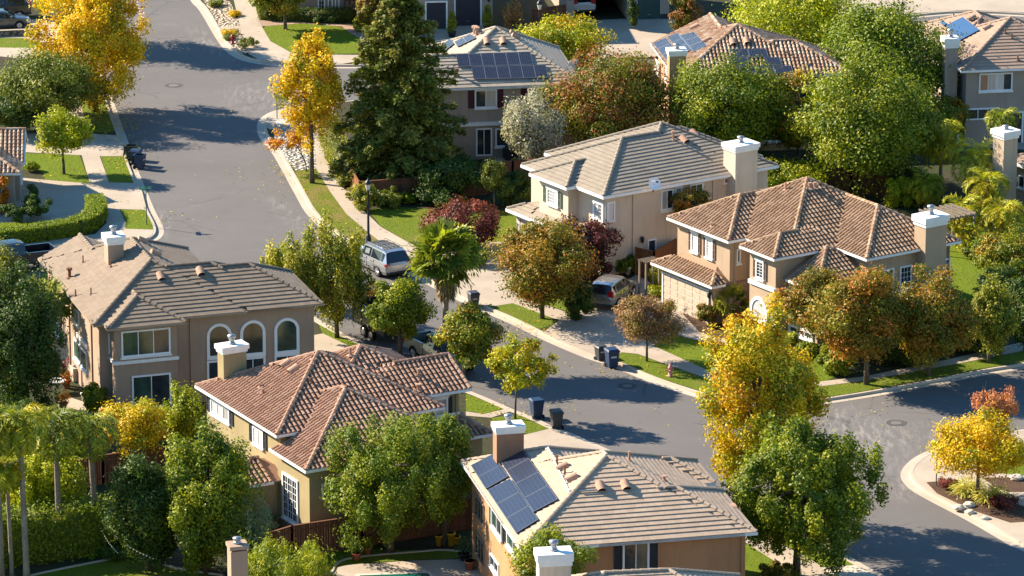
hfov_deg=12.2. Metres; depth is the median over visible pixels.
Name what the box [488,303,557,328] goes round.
lawn
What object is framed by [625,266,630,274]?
plant pot
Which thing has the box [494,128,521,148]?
window
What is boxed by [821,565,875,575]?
driveway
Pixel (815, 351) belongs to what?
shrub
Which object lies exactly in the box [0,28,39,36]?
garden wall
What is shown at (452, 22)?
cypress topiary
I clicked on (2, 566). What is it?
queen palm
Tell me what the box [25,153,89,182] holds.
lawn
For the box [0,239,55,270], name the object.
parked pickup
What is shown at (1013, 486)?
flower bed
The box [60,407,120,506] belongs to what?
queen palm
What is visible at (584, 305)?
shrub
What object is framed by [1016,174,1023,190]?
window
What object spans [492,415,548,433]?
lawn
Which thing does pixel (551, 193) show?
window
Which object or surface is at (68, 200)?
driveway
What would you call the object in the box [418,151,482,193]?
bush
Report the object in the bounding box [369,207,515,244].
lawn
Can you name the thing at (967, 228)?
shrub
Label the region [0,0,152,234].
garden ground
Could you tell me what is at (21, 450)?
queen palm
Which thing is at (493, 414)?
pavement
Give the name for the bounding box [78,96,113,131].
lawn
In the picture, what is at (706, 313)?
shrub
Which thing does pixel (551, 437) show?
driveway
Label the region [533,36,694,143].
tree
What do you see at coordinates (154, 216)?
gutter strip
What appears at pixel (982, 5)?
pavement
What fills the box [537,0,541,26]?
street lamp
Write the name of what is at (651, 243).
window
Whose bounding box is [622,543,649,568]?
window
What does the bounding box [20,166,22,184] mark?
window
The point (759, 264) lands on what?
window
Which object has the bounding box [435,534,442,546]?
yellow pot
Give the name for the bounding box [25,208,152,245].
pavement
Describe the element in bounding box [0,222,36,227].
lawn
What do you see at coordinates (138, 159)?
wheelie bin
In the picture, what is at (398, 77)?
conifer
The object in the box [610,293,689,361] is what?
young tree
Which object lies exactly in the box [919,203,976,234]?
pergola
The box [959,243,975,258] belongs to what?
shrub
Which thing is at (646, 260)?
garden arbour
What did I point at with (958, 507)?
boulder
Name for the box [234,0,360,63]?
pavement
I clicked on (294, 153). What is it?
rock bed
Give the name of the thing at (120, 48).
street tree
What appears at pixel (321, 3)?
window
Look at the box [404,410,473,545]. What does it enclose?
pear tree
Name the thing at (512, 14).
plum tree
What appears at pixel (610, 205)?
window
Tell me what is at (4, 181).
young tree
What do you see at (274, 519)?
shrub
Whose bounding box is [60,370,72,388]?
plant pot
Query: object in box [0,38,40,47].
lawn
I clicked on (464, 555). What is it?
plant pot
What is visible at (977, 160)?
queen palm
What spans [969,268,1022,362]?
street tree
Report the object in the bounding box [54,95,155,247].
kerb
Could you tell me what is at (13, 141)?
house
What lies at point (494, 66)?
house
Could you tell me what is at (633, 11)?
shrub
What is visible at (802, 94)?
window
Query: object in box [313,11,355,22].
shrub
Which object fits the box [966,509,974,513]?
boulder
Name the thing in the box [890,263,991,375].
street tree
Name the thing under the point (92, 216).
hedge
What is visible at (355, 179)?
wooden fence
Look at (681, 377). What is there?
lawn
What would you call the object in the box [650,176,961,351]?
house
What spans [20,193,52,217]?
shrub
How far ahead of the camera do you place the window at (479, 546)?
251.28 m
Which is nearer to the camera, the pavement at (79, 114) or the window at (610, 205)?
the window at (610, 205)
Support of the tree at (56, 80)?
on the garden ground at (32, 174)
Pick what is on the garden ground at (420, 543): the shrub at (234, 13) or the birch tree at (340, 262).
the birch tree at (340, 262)
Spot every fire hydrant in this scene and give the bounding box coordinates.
[230,34,234,43]
[667,364,673,376]
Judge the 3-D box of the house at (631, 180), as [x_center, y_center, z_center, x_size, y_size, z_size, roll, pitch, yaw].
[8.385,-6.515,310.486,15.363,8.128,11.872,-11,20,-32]
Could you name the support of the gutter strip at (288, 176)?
on the road
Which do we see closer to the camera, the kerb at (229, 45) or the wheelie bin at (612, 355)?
the wheelie bin at (612, 355)
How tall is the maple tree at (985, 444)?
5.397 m
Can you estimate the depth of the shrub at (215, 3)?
376.59 m
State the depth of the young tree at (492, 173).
319.24 m
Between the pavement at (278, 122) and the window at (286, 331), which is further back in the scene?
the pavement at (278, 122)
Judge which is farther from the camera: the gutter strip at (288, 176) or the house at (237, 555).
the gutter strip at (288, 176)
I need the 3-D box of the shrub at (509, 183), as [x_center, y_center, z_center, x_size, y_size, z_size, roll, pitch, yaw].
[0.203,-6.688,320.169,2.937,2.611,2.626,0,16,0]
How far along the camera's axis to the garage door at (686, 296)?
296.66 m
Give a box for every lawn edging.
[30,555,222,575]
[331,549,459,572]
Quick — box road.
[18,0,1023,575]
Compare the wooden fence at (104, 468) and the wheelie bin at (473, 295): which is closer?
the wooden fence at (104, 468)
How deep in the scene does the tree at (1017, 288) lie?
288.53 m
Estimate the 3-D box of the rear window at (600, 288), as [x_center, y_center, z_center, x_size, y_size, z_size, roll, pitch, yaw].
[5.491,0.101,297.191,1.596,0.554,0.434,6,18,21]
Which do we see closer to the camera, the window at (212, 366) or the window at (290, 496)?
the window at (290, 496)
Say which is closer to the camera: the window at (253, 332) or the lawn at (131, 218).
the window at (253, 332)
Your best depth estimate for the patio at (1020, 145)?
335.63 m
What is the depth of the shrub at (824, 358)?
284.41 m
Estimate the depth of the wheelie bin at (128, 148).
332.41 m
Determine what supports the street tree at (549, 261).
on the lawn at (523, 314)
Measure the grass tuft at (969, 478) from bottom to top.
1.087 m
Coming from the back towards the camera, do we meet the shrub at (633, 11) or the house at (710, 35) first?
the shrub at (633, 11)
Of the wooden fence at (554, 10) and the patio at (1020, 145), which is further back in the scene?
the wooden fence at (554, 10)
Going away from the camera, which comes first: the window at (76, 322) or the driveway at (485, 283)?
the window at (76, 322)
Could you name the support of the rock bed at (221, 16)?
on the garden ground at (606, 9)
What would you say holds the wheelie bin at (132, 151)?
on the gutter strip at (154, 216)
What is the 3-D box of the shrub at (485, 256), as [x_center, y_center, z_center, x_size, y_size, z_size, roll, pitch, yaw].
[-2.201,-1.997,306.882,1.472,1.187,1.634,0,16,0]
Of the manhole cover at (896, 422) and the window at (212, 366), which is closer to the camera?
the manhole cover at (896, 422)
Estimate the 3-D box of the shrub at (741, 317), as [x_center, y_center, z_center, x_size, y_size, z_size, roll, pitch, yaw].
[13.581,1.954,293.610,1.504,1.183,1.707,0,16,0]
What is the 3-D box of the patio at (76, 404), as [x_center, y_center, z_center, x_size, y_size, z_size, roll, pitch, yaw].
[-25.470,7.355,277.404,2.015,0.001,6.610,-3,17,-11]
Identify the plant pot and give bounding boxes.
[56,390,70,409]
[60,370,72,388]
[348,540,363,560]
[360,535,374,554]
[454,536,471,560]
[464,559,475,570]
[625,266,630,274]
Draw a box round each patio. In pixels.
[58,398,86,414]
[333,559,480,575]
[495,157,524,160]
[966,142,1023,148]
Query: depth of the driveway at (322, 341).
290.89 m
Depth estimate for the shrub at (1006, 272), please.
298.62 m
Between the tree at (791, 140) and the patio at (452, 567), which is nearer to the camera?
the patio at (452, 567)
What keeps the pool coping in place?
on the patio at (452, 567)
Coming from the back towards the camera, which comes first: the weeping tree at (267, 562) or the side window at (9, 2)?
the side window at (9, 2)
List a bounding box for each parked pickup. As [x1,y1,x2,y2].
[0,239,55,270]
[403,330,474,370]
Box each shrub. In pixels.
[0,88,45,132]
[0,203,25,223]
[0,396,48,447]
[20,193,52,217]
[23,161,40,171]
[25,182,38,197]
[42,407,93,446]
[79,382,109,413]
[98,542,134,560]
[207,0,223,6]
[220,28,239,34]
[222,32,236,40]
[227,10,242,16]
[237,35,259,47]
[247,508,280,530]
[258,8,278,19]
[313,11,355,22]
[350,182,377,211]
[352,19,363,31]
[374,186,401,208]
[393,190,417,203]
[412,182,469,208]
[478,249,488,265]
[493,168,530,205]
[563,278,598,321]
[615,258,629,272]
[626,0,639,27]
[626,253,634,272]
[647,284,661,296]
[648,266,661,285]
[668,0,704,30]
[696,303,718,324]
[722,310,744,328]
[757,559,804,575]
[759,150,796,174]
[765,154,832,187]
[783,331,799,348]
[793,339,819,357]
[814,343,854,375]
[874,333,941,367]
[881,175,914,208]
[883,165,925,199]
[938,476,958,487]
[952,331,997,354]
[953,220,985,256]
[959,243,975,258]
[968,219,1023,280]
[971,261,1016,295]
[987,493,1021,509]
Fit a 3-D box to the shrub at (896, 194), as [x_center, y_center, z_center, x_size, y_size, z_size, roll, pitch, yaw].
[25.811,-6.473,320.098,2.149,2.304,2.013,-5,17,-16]
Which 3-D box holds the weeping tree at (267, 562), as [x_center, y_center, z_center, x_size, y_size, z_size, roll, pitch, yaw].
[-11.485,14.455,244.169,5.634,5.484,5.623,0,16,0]
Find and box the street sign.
[139,186,151,224]
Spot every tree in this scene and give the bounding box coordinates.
[0,41,106,124]
[0,174,9,214]
[0,235,27,306]
[0,252,69,412]
[0,439,89,509]
[23,0,154,116]
[28,0,107,17]
[33,104,95,173]
[93,395,169,465]
[101,446,181,573]
[156,410,269,575]
[157,378,206,443]
[207,474,273,572]
[237,526,340,575]
[246,0,306,29]
[259,230,300,272]
[263,125,306,170]
[267,23,346,182]
[281,204,372,337]
[319,408,461,558]
[355,0,381,28]
[359,277,377,297]
[360,274,438,354]
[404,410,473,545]
[416,194,503,246]
[430,297,508,375]
[478,156,506,206]
[479,209,603,318]
[483,328,559,418]
[499,81,569,160]
[500,0,522,30]
[505,521,599,575]
[513,11,616,70]
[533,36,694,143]
[556,212,624,281]
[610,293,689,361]
[654,48,798,151]
[668,184,712,212]
[692,286,833,483]
[714,0,882,46]
[719,409,891,575]
[761,60,829,162]
[768,262,848,345]
[783,35,964,198]
[801,263,913,384]
[810,0,966,105]
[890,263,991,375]
[913,90,975,142]
[920,400,1023,498]
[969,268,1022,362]
[969,385,1019,425]
[1005,273,1023,349]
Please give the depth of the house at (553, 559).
229.96 m
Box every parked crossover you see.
[0,0,31,14]
[589,274,635,308]
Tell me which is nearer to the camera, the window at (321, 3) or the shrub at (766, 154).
the shrub at (766, 154)
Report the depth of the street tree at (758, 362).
256.13 m
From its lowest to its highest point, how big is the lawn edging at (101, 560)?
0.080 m
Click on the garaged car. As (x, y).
(584, 5)
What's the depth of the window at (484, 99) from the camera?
331.19 m
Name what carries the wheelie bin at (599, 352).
on the gutter strip at (288, 176)
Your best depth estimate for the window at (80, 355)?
281.90 m
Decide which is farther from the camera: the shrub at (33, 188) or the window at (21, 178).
the window at (21, 178)
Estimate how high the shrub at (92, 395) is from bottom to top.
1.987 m
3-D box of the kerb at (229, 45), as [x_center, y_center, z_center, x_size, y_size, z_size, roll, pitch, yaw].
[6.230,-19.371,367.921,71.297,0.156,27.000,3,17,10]
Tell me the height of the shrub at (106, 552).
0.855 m
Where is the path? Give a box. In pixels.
[257,20,370,38]
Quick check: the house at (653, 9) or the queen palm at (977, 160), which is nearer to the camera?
the queen palm at (977, 160)
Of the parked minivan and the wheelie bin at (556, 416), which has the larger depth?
the parked minivan
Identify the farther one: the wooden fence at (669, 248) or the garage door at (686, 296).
the wooden fence at (669, 248)
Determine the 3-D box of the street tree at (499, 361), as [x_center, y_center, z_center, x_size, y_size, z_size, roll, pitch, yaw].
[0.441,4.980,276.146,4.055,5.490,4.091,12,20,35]
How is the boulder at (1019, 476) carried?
on the flower bed at (1013, 486)
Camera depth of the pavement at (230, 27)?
370.00 m
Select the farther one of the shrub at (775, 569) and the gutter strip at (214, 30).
the gutter strip at (214, 30)
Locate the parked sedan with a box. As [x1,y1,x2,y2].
[0,8,30,28]
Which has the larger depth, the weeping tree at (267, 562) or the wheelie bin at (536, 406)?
the wheelie bin at (536, 406)
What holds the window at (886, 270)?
in the house at (758, 244)
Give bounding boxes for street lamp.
[364,178,371,242]
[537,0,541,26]
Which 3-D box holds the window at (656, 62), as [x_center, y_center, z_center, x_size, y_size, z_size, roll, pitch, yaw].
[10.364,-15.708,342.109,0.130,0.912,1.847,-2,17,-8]
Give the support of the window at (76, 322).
in the house at (152, 317)
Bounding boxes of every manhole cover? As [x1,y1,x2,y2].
[164,83,182,87]
[618,383,636,388]
[886,420,906,425]
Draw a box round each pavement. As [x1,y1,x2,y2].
[0,48,38,57]
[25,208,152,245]
[70,98,83,118]
[82,154,108,182]
[220,26,240,28]
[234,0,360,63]
[266,107,333,128]
[274,118,288,125]
[313,120,416,256]
[466,409,509,417]
[488,294,567,319]
[620,343,1023,386]
[746,536,826,575]
[834,0,1023,15]
[911,431,1023,541]
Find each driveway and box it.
[0,19,76,43]
[0,178,145,221]
[26,133,124,155]
[314,333,348,350]
[411,242,519,304]
[417,25,521,43]
[524,428,602,449]
[543,275,727,353]
[569,18,673,57]
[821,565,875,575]
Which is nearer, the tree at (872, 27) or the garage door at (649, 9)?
the tree at (872, 27)
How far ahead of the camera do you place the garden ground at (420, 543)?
257.04 m
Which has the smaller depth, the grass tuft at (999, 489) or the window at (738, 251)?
the grass tuft at (999, 489)
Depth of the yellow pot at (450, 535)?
255.66 m
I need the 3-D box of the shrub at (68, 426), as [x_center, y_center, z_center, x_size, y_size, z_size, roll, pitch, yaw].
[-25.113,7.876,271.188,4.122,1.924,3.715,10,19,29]
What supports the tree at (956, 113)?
on the garden ground at (953, 185)
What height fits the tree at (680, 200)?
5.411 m
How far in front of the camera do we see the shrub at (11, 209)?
316.18 m
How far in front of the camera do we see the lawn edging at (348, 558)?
254.63 m
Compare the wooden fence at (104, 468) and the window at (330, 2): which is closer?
the wooden fence at (104, 468)
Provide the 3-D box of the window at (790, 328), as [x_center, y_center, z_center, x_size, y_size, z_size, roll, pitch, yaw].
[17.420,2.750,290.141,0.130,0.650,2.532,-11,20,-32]
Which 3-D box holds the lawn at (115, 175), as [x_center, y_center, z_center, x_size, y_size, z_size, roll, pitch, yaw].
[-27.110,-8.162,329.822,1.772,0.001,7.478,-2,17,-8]
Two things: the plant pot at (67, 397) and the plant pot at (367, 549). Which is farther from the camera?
the plant pot at (67, 397)
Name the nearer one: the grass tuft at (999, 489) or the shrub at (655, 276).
the grass tuft at (999, 489)
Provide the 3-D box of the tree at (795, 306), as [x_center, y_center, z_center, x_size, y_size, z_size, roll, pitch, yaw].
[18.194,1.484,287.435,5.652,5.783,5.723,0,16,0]
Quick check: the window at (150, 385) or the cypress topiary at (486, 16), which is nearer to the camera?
the window at (150, 385)
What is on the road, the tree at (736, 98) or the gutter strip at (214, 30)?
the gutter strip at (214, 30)
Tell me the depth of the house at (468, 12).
370.11 m
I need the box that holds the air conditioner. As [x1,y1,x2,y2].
[70,365,77,381]
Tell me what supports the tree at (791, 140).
on the garden ground at (953, 185)
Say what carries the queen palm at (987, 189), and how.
on the garden ground at (953, 185)
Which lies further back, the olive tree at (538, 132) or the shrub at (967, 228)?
the olive tree at (538, 132)
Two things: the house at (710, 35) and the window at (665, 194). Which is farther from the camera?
the house at (710, 35)
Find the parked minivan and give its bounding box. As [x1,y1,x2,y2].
[359,238,410,276]
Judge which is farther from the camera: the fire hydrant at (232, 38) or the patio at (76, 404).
the fire hydrant at (232, 38)
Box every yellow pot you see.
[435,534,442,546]
[447,531,455,546]
[454,535,460,545]
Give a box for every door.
[427,2,445,28]
[456,0,479,25]
[520,219,528,231]
[638,0,659,18]
[663,274,706,322]
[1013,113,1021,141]
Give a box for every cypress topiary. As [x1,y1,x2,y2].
[445,11,457,36]
[482,4,493,28]
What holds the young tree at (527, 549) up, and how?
on the garden ground at (420, 543)
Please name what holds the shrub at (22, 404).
on the garden ground at (420, 543)
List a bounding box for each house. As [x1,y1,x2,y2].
[0,127,28,204]
[38,225,323,411]
[195,334,492,527]
[226,536,248,575]
[295,0,360,16]
[382,0,492,28]
[396,25,580,158]
[461,413,757,575]
[505,121,778,274]
[534,539,740,575]
[551,0,668,21]
[650,12,845,150]
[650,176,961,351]
[918,10,1023,143]
[990,124,1023,214]
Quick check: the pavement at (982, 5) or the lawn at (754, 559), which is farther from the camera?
the pavement at (982, 5)
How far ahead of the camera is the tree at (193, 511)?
249.25 m
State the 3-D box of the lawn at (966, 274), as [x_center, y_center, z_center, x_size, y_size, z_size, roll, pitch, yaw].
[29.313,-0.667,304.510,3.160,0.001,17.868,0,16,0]
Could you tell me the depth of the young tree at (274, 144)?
328.31 m
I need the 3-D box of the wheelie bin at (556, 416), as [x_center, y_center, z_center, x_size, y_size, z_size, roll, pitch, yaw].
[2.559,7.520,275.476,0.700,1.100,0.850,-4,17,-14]
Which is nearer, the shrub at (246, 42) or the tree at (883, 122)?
the tree at (883, 122)
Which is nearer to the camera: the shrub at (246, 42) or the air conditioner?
the air conditioner
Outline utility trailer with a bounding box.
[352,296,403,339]
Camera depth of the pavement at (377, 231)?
320.60 m
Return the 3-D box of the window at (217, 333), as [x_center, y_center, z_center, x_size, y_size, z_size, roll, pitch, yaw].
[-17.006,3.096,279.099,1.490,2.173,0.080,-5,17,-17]
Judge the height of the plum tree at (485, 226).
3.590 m
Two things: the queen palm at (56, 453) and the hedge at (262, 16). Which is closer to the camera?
the queen palm at (56, 453)
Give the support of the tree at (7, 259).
on the garden ground at (420, 543)
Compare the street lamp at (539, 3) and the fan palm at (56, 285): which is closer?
the fan palm at (56, 285)
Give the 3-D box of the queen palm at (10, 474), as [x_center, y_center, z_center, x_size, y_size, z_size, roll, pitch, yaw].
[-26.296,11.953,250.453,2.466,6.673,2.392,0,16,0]
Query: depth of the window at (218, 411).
264.11 m
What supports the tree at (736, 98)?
on the garden ground at (953, 185)
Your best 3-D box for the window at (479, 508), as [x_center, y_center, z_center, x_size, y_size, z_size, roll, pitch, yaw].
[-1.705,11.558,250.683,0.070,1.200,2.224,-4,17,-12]
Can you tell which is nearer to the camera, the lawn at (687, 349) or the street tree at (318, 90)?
the lawn at (687, 349)
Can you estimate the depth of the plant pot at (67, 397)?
278.15 m
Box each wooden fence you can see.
[76,441,197,485]
[261,497,470,557]
[349,168,358,188]
[359,172,489,201]
[497,158,535,179]
[532,4,565,29]
[635,238,676,277]
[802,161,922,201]
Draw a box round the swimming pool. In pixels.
[360,573,429,575]
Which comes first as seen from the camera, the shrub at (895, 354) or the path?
the shrub at (895, 354)
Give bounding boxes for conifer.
[327,0,468,199]
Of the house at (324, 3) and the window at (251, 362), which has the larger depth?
the house at (324, 3)
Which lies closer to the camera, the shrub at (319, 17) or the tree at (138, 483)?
the tree at (138, 483)
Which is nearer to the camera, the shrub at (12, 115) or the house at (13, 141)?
the house at (13, 141)
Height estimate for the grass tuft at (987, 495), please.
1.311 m
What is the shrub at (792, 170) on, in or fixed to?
on the garden ground at (953, 185)
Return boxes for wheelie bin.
[123,144,137,159]
[129,148,141,165]
[131,153,146,168]
[467,290,479,304]
[528,397,544,419]
[549,408,563,428]
[593,344,606,360]
[604,346,619,367]
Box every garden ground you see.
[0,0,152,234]
[0,308,848,575]
[201,0,1023,63]
[267,53,1023,396]
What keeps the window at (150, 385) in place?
in the house at (152, 317)
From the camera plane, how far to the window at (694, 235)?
296.52 m
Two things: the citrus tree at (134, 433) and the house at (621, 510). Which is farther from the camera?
the citrus tree at (134, 433)
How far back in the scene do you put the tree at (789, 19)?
347.83 m
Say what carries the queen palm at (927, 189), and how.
on the garden ground at (953, 185)
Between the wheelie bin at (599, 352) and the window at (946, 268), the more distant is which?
the window at (946, 268)
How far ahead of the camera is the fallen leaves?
328.49 m
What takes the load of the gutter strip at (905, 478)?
on the road
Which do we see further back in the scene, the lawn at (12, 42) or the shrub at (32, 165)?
the lawn at (12, 42)
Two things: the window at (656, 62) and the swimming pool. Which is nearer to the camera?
the swimming pool
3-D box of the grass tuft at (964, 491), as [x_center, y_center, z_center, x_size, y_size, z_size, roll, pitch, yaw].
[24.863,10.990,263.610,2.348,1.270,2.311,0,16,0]
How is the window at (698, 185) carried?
in the house at (631, 180)
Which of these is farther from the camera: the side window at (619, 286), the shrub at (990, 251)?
the shrub at (990, 251)
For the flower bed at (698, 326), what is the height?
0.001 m
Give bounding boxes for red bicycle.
[61,355,68,371]
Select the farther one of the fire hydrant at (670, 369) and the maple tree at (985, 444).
the fire hydrant at (670, 369)
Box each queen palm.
[0,402,28,575]
[0,402,49,575]
[0,456,28,575]
[23,404,86,514]
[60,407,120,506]
[906,166,947,207]
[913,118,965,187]
[940,192,982,238]
[948,137,993,206]
[961,166,1010,223]
[979,195,1023,239]
[983,107,1020,136]
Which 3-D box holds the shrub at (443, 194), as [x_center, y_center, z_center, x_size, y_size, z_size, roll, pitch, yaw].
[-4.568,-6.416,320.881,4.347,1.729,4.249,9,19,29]
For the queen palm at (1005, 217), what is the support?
on the garden ground at (953, 185)
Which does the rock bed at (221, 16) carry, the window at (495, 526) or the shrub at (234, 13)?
the shrub at (234, 13)
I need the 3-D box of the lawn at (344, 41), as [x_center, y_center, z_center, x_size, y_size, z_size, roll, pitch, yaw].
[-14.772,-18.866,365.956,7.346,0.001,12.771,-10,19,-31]
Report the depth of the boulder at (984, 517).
259.94 m
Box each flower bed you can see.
[683,313,781,341]
[927,481,1023,522]
[982,477,1023,491]
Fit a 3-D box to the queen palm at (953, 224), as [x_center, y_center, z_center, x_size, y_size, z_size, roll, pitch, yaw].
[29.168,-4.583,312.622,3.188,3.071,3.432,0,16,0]
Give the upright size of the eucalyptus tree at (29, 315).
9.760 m
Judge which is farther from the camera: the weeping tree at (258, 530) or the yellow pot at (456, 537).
the yellow pot at (456, 537)
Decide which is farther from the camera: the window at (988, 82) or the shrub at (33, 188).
the window at (988, 82)
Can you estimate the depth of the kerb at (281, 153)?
286.64 m
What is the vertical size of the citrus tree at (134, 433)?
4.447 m
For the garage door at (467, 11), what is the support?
in the house at (468, 12)
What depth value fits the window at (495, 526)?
246.66 m
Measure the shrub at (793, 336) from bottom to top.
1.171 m
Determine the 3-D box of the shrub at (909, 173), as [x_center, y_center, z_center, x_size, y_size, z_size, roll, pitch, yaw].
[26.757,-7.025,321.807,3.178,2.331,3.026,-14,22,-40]
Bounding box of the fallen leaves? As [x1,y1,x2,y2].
[22,8,934,553]
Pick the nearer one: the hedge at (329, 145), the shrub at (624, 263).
the shrub at (624, 263)
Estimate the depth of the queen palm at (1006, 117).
323.50 m
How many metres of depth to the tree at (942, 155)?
323.87 m
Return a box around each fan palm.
[19,275,75,382]
[402,215,487,326]
[713,283,748,318]
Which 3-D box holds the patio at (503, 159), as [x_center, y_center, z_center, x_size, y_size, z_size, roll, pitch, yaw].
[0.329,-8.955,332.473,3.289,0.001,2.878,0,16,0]
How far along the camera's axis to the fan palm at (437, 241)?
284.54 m
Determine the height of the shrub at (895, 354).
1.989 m
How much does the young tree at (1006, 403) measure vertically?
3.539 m
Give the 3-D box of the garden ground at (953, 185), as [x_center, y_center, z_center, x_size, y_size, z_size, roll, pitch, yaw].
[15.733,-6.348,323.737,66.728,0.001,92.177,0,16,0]
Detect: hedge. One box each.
[0,192,109,243]
[2,489,129,568]
[256,5,269,19]
[271,4,352,22]
[316,112,359,188]
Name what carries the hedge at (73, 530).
on the garden ground at (420, 543)
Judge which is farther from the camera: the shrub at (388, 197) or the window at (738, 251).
the shrub at (388, 197)
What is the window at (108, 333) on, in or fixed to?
in the house at (152, 317)
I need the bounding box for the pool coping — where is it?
[355,571,432,575]
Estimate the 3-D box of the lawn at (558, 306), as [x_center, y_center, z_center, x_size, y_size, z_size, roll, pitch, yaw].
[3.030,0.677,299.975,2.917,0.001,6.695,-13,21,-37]
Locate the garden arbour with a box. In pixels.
[638,256,659,295]
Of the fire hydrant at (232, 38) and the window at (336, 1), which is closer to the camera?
the fire hydrant at (232, 38)
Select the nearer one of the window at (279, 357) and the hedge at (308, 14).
the window at (279, 357)
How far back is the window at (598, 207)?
304.07 m
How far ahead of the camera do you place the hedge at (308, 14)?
371.74 m
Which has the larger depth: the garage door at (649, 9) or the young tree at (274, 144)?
the garage door at (649, 9)
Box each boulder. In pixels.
[952,504,964,509]
[963,501,975,507]
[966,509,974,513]
[980,515,989,519]
[1009,474,1023,480]
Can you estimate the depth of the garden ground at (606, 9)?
375.58 m
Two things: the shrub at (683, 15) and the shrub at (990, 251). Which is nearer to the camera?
the shrub at (990, 251)
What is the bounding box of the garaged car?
[574,0,595,12]
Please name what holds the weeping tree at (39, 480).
on the garden ground at (420, 543)
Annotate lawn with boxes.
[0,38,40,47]
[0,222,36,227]
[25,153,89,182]
[35,557,213,575]
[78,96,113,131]
[101,156,133,182]
[120,209,152,228]
[263,23,381,53]
[283,549,458,571]
[295,169,413,259]
[319,325,356,345]
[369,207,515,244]
[466,394,501,413]
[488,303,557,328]
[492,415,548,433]
[539,297,580,311]
[619,351,1023,395]
[655,335,837,383]
[745,544,791,575]
[786,542,852,566]
[950,239,986,305]
[1005,446,1023,475]
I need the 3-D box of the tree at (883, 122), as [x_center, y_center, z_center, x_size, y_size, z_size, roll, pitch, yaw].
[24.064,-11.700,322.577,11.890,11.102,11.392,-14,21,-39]
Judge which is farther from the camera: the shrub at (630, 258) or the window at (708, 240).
the shrub at (630, 258)
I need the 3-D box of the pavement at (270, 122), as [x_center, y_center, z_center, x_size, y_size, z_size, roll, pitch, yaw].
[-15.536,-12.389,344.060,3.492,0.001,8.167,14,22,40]
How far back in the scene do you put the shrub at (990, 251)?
302.64 m
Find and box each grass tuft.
[948,478,979,499]
[953,474,988,496]
[968,483,1002,505]
[980,481,1009,501]
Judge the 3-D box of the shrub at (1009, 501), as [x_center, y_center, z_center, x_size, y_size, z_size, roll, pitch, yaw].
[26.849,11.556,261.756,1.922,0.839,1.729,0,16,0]
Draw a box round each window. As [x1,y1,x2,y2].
[0,0,23,6]
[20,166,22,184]
[70,303,79,328]
[72,338,87,375]
[108,333,109,353]
[120,327,171,359]
[132,372,171,407]
[207,323,231,360]
[207,360,217,379]
[209,398,230,426]
[240,320,265,357]
[246,356,265,368]
[251,425,263,450]
[274,318,299,355]
[274,353,299,361]
[281,471,298,524]
[318,0,324,8]
[321,482,335,499]
[328,0,332,8]
[335,0,339,8]
[433,395,448,422]
[474,89,497,109]
[474,492,484,526]
[474,530,484,566]
[476,128,491,155]
[488,551,498,575]
[489,510,501,543]
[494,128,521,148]
[505,532,517,557]
[527,87,553,105]
[545,185,558,208]
[591,284,611,294]
[592,199,603,222]
[606,201,614,222]
[613,278,628,292]
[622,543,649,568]
[647,238,656,250]
[654,58,659,76]
[660,188,674,212]
[675,186,682,192]
[689,182,703,201]
[689,229,698,254]
[704,235,713,260]
[736,248,741,265]
[754,257,764,281]
[761,124,791,143]
[787,323,812,342]
[798,84,825,104]
[881,268,894,294]
[898,264,912,291]
[945,258,950,278]
[967,107,998,119]
[978,72,1012,93]
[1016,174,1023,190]
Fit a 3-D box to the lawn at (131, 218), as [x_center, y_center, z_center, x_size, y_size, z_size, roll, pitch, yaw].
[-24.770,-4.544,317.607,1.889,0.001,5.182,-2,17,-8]
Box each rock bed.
[204,0,247,53]
[273,122,315,169]
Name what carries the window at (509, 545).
in the house at (621, 510)
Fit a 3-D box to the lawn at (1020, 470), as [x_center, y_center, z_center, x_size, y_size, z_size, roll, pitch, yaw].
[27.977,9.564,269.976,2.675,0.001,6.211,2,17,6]
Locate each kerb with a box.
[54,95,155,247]
[197,0,1023,66]
[264,100,1023,404]
[314,320,877,575]
[909,430,1023,545]
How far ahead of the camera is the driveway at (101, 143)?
335.37 m
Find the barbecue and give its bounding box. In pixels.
[502,145,518,159]
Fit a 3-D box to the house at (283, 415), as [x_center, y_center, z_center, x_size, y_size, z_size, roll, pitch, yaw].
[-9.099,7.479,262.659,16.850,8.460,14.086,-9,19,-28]
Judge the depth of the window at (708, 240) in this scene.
295.29 m
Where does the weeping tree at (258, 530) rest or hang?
on the garden ground at (420, 543)
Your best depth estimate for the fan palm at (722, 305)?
294.04 m
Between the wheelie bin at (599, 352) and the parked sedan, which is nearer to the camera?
the wheelie bin at (599, 352)
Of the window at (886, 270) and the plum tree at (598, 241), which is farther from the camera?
the plum tree at (598, 241)
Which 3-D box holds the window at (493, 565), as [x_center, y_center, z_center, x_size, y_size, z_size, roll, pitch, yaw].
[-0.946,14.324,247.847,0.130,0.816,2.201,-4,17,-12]
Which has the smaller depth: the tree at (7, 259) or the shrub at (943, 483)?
the shrub at (943, 483)
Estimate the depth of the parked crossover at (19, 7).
372.23 m
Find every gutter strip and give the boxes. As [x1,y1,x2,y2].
[67,6,163,239]
[191,0,1023,67]
[257,108,1023,403]
[314,317,884,575]
[900,429,1023,550]

